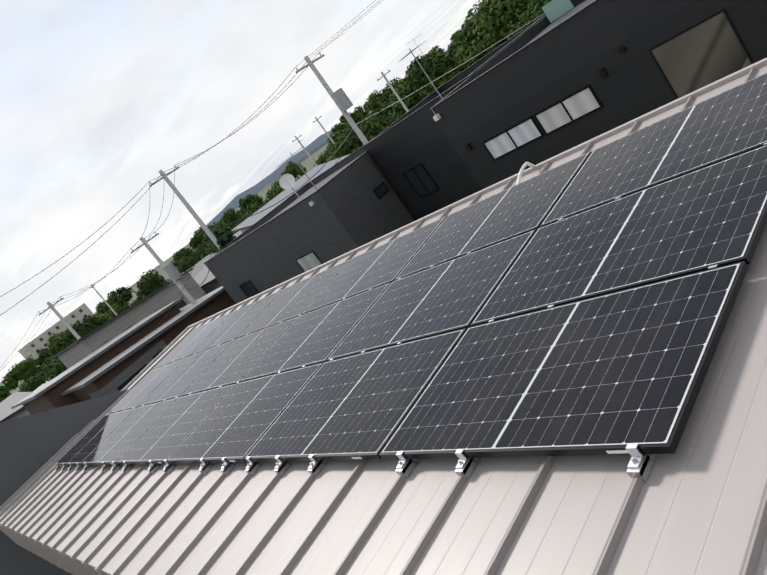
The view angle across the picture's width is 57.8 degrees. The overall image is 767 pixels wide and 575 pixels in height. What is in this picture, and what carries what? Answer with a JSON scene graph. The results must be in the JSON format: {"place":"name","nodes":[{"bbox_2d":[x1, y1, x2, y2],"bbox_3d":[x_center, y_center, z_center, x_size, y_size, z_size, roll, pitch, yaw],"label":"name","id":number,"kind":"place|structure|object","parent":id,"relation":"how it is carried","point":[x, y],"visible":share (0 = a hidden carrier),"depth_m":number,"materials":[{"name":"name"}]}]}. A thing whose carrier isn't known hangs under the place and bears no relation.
{"place":"outdoors","nodes":[
{"label":"outdoors","id":0,"kind":"place"},
{"bbox_2d":[0,405,30,422],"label":"gray house","id":1,"kind":"structure","parent":0,"point":[18,411],"depth_m":42.87,"materials":[{"name":"grey concrete"}]},
{"bbox_2d":[0,392,32,416],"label":"white house","id":2,"kind":"structure","parent":0,"point":[9,402],"depth_m":58.87,"materials":[{"name":"white concrete"}]},
{"bbox_2d":[0,112,370,393],"bbox_3d":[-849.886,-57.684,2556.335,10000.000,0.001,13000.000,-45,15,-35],"label":"ground","id":3,"kind":"structure","parent":0,"point":[308,164],"depth_m":978.78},
{"bbox_2d":[18,303,95,370],"bbox_3d":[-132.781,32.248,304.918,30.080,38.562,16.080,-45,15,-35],"label":"apartment","id":4,"kind":"structure","parent":3,"relation":"on","point":[32,348],"depth_m":294.05,"materials":[{"name":"beige concrete"}]},
{"bbox_2d":[0,389,127,574],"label":"dark neighbour roof","id":5,"kind":"structure","parent":3,"relation":"on","point":[31,445],"depth_m":11.97,"materials":[{"name":"black metal"}]},
{"bbox_2d":[11,297,183,414],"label":"brown house","id":6,"kind":"structure","parent":3,"relation":"on","point":[46,396],"depth_m":35.58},
{"bbox_2d":[51,268,205,368],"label":"gray house","id":7,"kind":"structure","parent":3,"relation":"on","point":[95,340],"depth_m":46.63,"materials":[{"name":"grey concrete"}]},
{"bbox_2d":[20,200,267,387],"bbox_3d":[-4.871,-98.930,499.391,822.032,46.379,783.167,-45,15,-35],"label":"trees","id":8,"kind":"object","parent":3,"relation":"on","point":[180,272],"depth_m":273.93,"materials":[{"name":"green plant"}]},
{"bbox_2d":[60,286,234,401],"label":"brown house","id":9,"kind":"structure","parent":3,"relation":"on","point":[119,372],"depth_m":32.52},
{"bbox_2d":[0,122,344,402],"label":"trees","id":10,"kind":"object","parent":3,"relation":"on","point":[26,371],"visible":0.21,"depth_m":120.48,"materials":[{"name":"green plant"}]},
{"bbox_2d":[180,253,215,277],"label":"house","id":11,"kind":"structure","parent":3,"relation":"on","point":[198,267],"depth_m":70.08,"materials":[{"name":"white"}]},
{"bbox_2d":[194,230,241,293],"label":"brick house","id":12,"kind":"structure","parent":3,"relation":"on","point":[210,283],"depth_m":51.23,"materials":[{"name":"grey"}]},
{"bbox_2d":[211,228,236,304],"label":"trees","id":13,"kind":"object","parent":3,"relation":"on","point":[224,237],"visible":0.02,"depth_m":34.54,"materials":[{"name":"green plant"}]},
{"bbox_2d":[0,0,544,368],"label":"utility poles","id":14,"kind":"object","parent":3,"relation":"on","point":[341,100],"visible":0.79,"depth_m":33.86,"materials":[{"name":"concrete"}]},
{"bbox_2d":[231,154,349,232],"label":"roof","id":15,"kind":"structure","parent":3,"relation":"on","point":[246,224],"depth_m":46.49,"materials":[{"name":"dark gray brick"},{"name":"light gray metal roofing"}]},
{"bbox_2d":[326,0,551,161],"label":"tree belt","id":16,"kind":"object","parent":3,"relation":"on","point":[489,23],"visible":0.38,"depth_m":61.77,"materials":[{"name":"green plant"}]},
{"bbox_2d":[428,0,766,189],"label":"black house","id":17,"kind":"structure","parent":3,"relation":"on","point":[561,76],"depth_m":15.20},
{"bbox_2d":[274,34,443,205],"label":"antennas","id":18,"kind":"object","parent":17,"relation":"attached to","point":[436,117],"visible":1,"depth_m":18.31,"materials":[{"name":"silver metal"}]},
{"bbox_2d":[362,14,545,219],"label":"building","id":19,"kind":"structure","parent":17,"relation":"attached to","point":[413,153],"depth_m":22.87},
{"bbox_2d":[2,50,447,380],"bbox_3d":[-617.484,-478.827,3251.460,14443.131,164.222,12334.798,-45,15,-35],"label":"hills","id":20,"kind":"structure","parent":0,"point":[317,144],"depth_m":8764.59,"materials":[{"name":"green plant"}]},
{"bbox_2d":[0,0,481,381],"label":"sky","id":21,"kind":"structure","parent":0,"point":[98,98],"materials":[{"name":"white"}]},
{"bbox_2d":[203,143,415,303],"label":"house","id":22,"kind":"structure","parent":0,"point":[356,199],"depth_m":24.38,"materials":[{"name":"black paint"}]},
{"bbox_2d":[279,174,298,196],"bbox_3d":[-3.575,-3.934,26.932,0.526,1.049,0.516,-45,15,-35],"label":"satellite dish","id":23,"kind":"object","parent":22,"relation":"on","point":[286,181],"visible":1,"depth_m":26.97,"materials":[{"name":"white metal"}]},
{"bbox_2d":[0,58,766,574],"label":"roof","id":24,"kind":"structure","parent":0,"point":[696,504],"depth_m":3.19,"materials":[{"name":"beige metal"}]},
{"bbox_2d":[55,73,766,465],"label":"solar panels","id":25,"kind":"object","parent":24,"relation":"on","point":[613,349],"visible":0.98,"depth_m":4.29,"materials":[{"name":"black"}]},
{"bbox_2d":[55,142,766,481],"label":"mounting clamps","id":26,"kind":"object","parent":24,"relation":"on","point":[640,465],"visible":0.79,"depth_m":3.83,"materials":[{"name":"metal"}]},
{"bbox_2d":[516,162,534,184],"bbox_3d":[1.398,-0.916,6.425,0.058,0.479,0.629,-25,17,42],"label":"conduit","id":27,"kind":"object","parent":24,"relation":"attached to","point":[525,164],"visible":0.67,"depth_m":6.34,"materials":[{"name":"white plastic"}]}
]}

